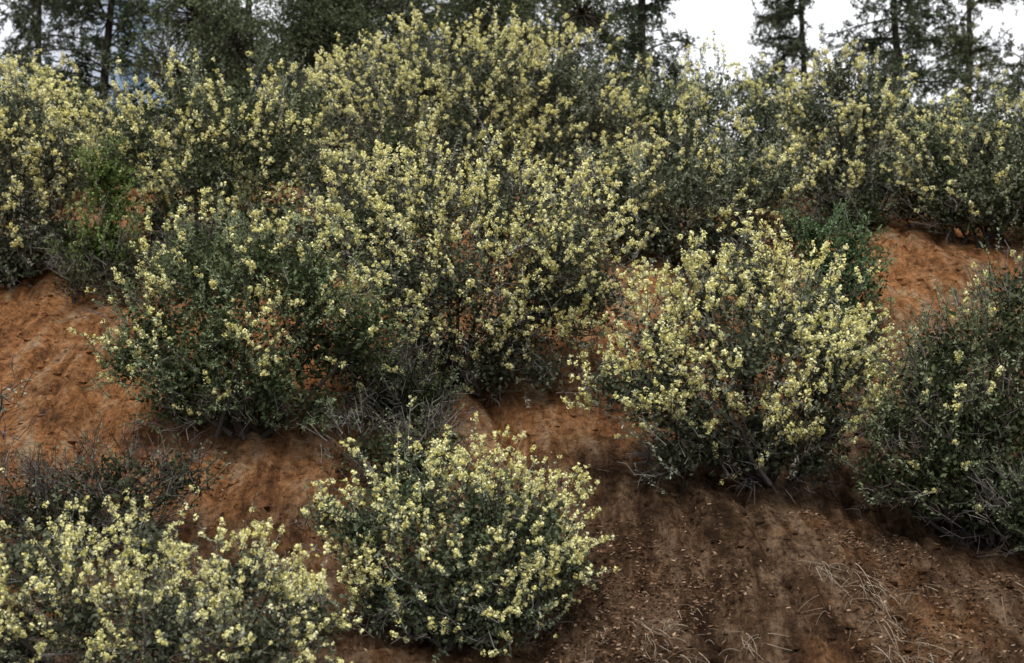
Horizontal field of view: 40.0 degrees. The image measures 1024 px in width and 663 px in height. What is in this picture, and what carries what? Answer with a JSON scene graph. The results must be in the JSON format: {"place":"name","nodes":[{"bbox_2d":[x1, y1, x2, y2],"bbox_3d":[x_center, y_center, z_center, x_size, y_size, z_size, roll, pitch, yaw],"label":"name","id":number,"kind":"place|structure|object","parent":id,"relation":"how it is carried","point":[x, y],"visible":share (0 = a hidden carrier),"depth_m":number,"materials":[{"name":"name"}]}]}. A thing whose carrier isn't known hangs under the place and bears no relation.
{"place":"outdoors","nodes":[
{"label":"outdoors","id":0,"kind":"place"},
{"bbox_2d":[0,183,1023,662],"bbox_3d":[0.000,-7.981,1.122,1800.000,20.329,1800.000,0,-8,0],"label":"hillside ground","id":1,"kind":"structure","parent":0,"point":[616,497],"depth_m":11.94,"materials":[{"name":"orange soil"}]},
{"bbox_2d":[0,338,54,507],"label":"bare brush","id":2,"kind":"object","parent":1,"relation":"on","point":[2,410],"visible":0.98,"depth_m":12.00,"materials":[{"name":"grey plant"}]},
{"bbox_2d":[0,48,106,291],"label":"flowering shrub","id":3,"kind":"object","parent":1,"relation":"on","point":[19,256],"visible":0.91,"depth_m":17.14,"materials":[{"name":"green plant"}]},
{"bbox_2d":[0,0,118,184],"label":"pine tree","id":4,"kind":"object","parent":1,"relation":"on","point":[27,11],"visible":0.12,"depth_m":34.01,"materials":[{"name":"green plant"}]},
{"bbox_2d":[0,46,120,213],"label":"flowering shrub","id":5,"kind":"object","parent":1,"relation":"on","point":[72,96],"visible":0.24,"depth_m":20.27,"materials":[{"name":"green plant"}]},
{"bbox_2d":[26,122,160,294],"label":"evergreen shrub","id":6,"kind":"object","parent":1,"relation":"on","point":[108,176],"visible":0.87,"depth_m":16.94,"materials":[{"name":"green plant"}]},
{"bbox_2d":[2,0,196,164],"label":"pine tree","id":7,"kind":"object","parent":1,"relation":"on","point":[87,13],"visible":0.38,"depth_m":30.80,"materials":[{"name":"green plant"}]},
{"bbox_2d":[0,415,231,568],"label":"bare brush","id":8,"kind":"object","parent":1,"relation":"on","point":[116,488],"visible":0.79,"depth_m":11.11,"materials":[{"name":"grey plant"}]},
{"bbox_2d":[0,459,367,662],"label":"flowering shrub","id":9,"kind":"object","parent":1,"relation":"on","point":[179,613],"visible":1,"depth_m":9.18,"materials":[{"name":"green plant"}]},
{"bbox_2d":[38,203,332,305],"bbox_3d":[-3.804,-0.853,16.706,3.468,1.295,1.625,0,-8,0],"label":"bare brush","id":10,"kind":"object","parent":1,"relation":"on","point":[75,279],"visible":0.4,"depth_m":16.47,"materials":[{"name":"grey plant"}]},
{"bbox_2d":[72,46,346,264],"bbox_3d":[-3.761,-2.138,17.772,3.403,2.963,2.318,0,-8,0],"label":"flowering shrub","id":11,"kind":"object","parent":1,"relation":"on","point":[228,125],"visible":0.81,"depth_m":17.49,"materials":[{"name":"green plant"}]},
{"bbox_2d":[159,0,286,184],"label":"pine tree","id":12,"kind":"object","parent":1,"relation":"on","point":[250,9],"depth_m":34.32,"materials":[{"name":"green plant"}]},
{"bbox_2d":[105,0,382,190],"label":"live oak tree","id":13,"kind":"object","parent":1,"relation":"on","point":[209,34],"visible":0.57,"depth_m":27.72,"materials":[{"name":"green plant"}]},
{"bbox_2d":[67,181,433,451],"bbox_3d":[-2.378,-0.140,12.752,3.374,2.486,2.026,0,-8,0],"label":"flowering shrub","id":14,"kind":"object","parent":1,"relation":"on","point":[268,395],"visible":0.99,"depth_m":12.55,"materials":[{"name":"green plant"}]},
{"bbox_2d":[234,0,401,183],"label":"pine tree","id":15,"kind":"object","parent":1,"relation":"on","point":[324,57],"visible":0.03,"depth_m":30.31,"materials":[{"name":"green plant"}]},
{"bbox_2d":[273,75,449,277],"bbox_3d":[-1.784,-1.632,17.086,2.451,2.562,1.920,-3,-9,20],"label":"flowering shrub","id":16,"kind":"object","parent":1,"relation":"on","point":[318,179],"visible":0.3,"depth_m":16.71,"materials":[{"name":"green plant"}]},
{"bbox_2d":[260,0,477,129],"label":"live oak tree","id":17,"kind":"object","parent":1,"relation":"on","point":[378,10],"visible":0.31,"depth_m":28.73,"materials":[{"name":"green plant"}]},
{"bbox_2d":[298,379,491,496],"bbox_3d":[-0.885,0.961,12.125,1.481,1.117,1.371,6,-10,-37],"label":"bare brush","id":18,"kind":"object","parent":1,"relation":"on","point":[387,450],"visible":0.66,"depth_m":12.11,"materials":[{"name":"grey plant"}]},
{"bbox_2d":[306,304,489,436],"bbox_3d":[-1.109,0.384,13.293,1.835,1.351,1.312,0,-8,0],"label":"brush","id":19,"kind":"object","parent":1,"relation":"on","point":[401,386],"visible":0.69,"depth_m":13.06,"materials":[{"name":"green plant"}]},
{"bbox_2d":[368,0,493,85],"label":"pine tree","id":20,"kind":"object","parent":1,"relation":"on","point":[448,4],"visible":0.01,"depth_m":34.55,"materials":[{"name":"green plant"}]},
{"bbox_2d":[284,394,618,662],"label":"flowering shrub","id":21,"kind":"object","parent":1,"relation":"on","point":[441,615],"visible":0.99,"depth_m":10.23,"materials":[{"name":"green plant"}]},
{"bbox_2d":[271,0,660,223],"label":"flowering shrub","id":22,"kind":"object","parent":1,"relation":"on","point":[535,109],"visible":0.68,"depth_m":20.31,"materials":[{"name":"green plant"}]},
{"bbox_2d":[300,107,668,408],"bbox_3d":[-0.287,-0.698,14.084,3.688,3.025,2.666,0,-8,0],"label":"flowering shrub","id":23,"kind":"object","parent":1,"relation":"on","point":[408,288],"visible":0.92,"depth_m":13.74,"materials":[{"name":"yellow plant"}]},
{"bbox_2d":[0,25,1023,202],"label":"understory thicket","id":24,"kind":"object","parent":1,"relation":"on","point":[169,129],"visible":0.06,"depth_m":24.61,"materials":[{"name":"green plant"}]},
{"bbox_2d":[0,225,1023,662],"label":"soil clods","id":25,"kind":"object","parent":1,"relation":"on","point":[890,583],"visible":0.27,"depth_m":11.76,"materials":[{"name":"brown soil"}]},
{"bbox_2d":[0,220,1023,662],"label":"leaf litter","id":26,"kind":"object","parent":1,"relation":"on","point":[676,604],"visible":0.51,"depth_m":10.56,"materials":[{"name":"brown plant"}]},
{"bbox_2d":[429,0,608,200],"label":"pine tree","id":27,"kind":"object","parent":1,"relation":"on","point":[538,19],"visible":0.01,"depth_m":32.20,"materials":[{"name":"green plant"}]},
{"bbox_2d":[395,0,653,192],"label":"live oak tree","id":28,"kind":"object","parent":1,"relation":"on","point":[583,16],"visible":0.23,"depth_m":28.61,"materials":[{"name":"green plant"}]},
{"bbox_2d":[79,257,1023,662],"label":"dry grass","id":29,"kind":"structure","parent":1,"relation":"on","point":[749,637],"depth_m":10.22,"materials":[{"name":"plant"}]},
{"bbox_2d":[507,0,662,192],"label":"pine tree","id":30,"kind":"object","parent":1,"relation":"on","point":[590,57],"visible":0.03,"depth_m":34.18,"materials":[{"name":"green plant"}]},
{"bbox_2d":[580,0,717,171],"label":"pine tree","id":31,"kind":"object","parent":1,"relation":"on","point":[639,14],"visible":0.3,"depth_m":29.79,"materials":[{"name":"green plant"}]},
{"bbox_2d":[530,175,828,264],"bbox_3d":[2.076,-1.425,17.740,3.838,1.512,1.559,0,-8,0],"label":"bare brush","id":32,"kind":"object","parent":1,"relation":"on","point":[784,223],"visible":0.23,"depth_m":17.57,"materials":[{"name":"plant"}]},
{"bbox_2d":[560,108,835,275],"bbox_3d":[2.267,-1.676,17.242,3.281,2.047,2.078,-3,-9,22],"label":"flowering shrub","id":33,"kind":"object","parent":1,"relation":"on","point":[783,186],"visible":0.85,"depth_m":17.10,"materials":[{"name":"green plant"}]},
{"bbox_2d":[606,28,818,211],"bbox_3d":[3.018,-3.099,21.108,3.313,2.807,2.624,-6,-10,34],"label":"flowering shrub","id":34,"kind":"object","parent":1,"relation":"on","point":[697,100],"visible":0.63,"depth_m":20.93,"materials":[{"name":"green plant"}]},
{"bbox_2d":[560,210,913,503],"bbox_3d":[1.961,0.202,12.142,3.074,2.587,1.988,0,-8,0],"label":"flowering shrub","id":35,"kind":"object","parent":1,"relation":"on","point":[663,392],"visible":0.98,"depth_m":11.98,"materials":[{"name":"yellow plant"}]},
{"bbox_2d":[725,0,876,170],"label":"pine tree","id":36,"kind":"object","parent":1,"relation":"on","point":[788,44],"visible":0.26,"depth_m":34.01,"materials":[{"name":"green plant"}]},
{"bbox_2d":[777,198,904,349],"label":"evergreen shrub","id":37,"kind":"object","parent":1,"relation":"on","point":[849,284],"visible":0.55,"depth_m":14.96,"materials":[{"name":"green plant"}]},
{"bbox_2d":[756,27,933,231],"bbox_3d":[4.736,-2.752,19.977,2.645,3.044,2.165,0,-8,0],"label":"flowering shrub","id":38,"kind":"object","parent":1,"relation":"on","point":[846,170],"visible":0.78,"depth_m":19.60,"materials":[{"name":"green plant"}]},
{"bbox_2d":[806,0,1003,163],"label":"pine tree","id":39,"kind":"object","parent":1,"relation":"on","point":[910,30],"visible":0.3,"depth_m":31.97,"materials":[{"name":"green plant"}]},
{"bbox_2d":[826,153,1021,242],"bbox_3d":[5.975,-1.718,19.172,3.534,1.290,1.571,0,-8,0],"label":"bare brush","id":40,"kind":"object","parent":1,"relation":"on","point":[902,207],"visible":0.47,"depth_m":18.94,"materials":[{"name":"plant"}]},
{"bbox_2d":[827,222,1023,552],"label":"flowering shrub","id":41,"kind":"object","parent":1,"relation":"on","point":[962,408],"visible":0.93,"depth_m":11.34,"materials":[{"name":"green plant"}]},
{"bbox_2d":[879,65,1023,249],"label":"flowering shrub","id":42,"kind":"object","parent":1,"relation":"on","point":[961,196],"visible":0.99,"depth_m":18.43,"materials":[{"name":"green plant"}]},
{"bbox_2d":[879,0,1023,121],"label":"pine tree","id":43,"kind":"object","parent":1,"relation":"on","point":[964,42],"visible":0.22,"depth_m":35.02,"materials":[{"name":"green plant"}]},
{"bbox_2d":[965,458,1023,558],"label":"brush","id":44,"kind":"object","parent":1,"relation":"on","point":[1016,504],"visible":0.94,"depth_m":10.76,"materials":[{"name":"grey plant"}]},
{"bbox_2d":[980,43,1023,122],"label":"pine tree","id":45,"kind":"object","parent":1,"relation":"on","point":[1015,75],"visible":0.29,"depth_m":31.93,"materials":[{"name":"green plant"}]},
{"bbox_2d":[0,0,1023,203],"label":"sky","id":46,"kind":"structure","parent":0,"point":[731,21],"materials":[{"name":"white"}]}
]}

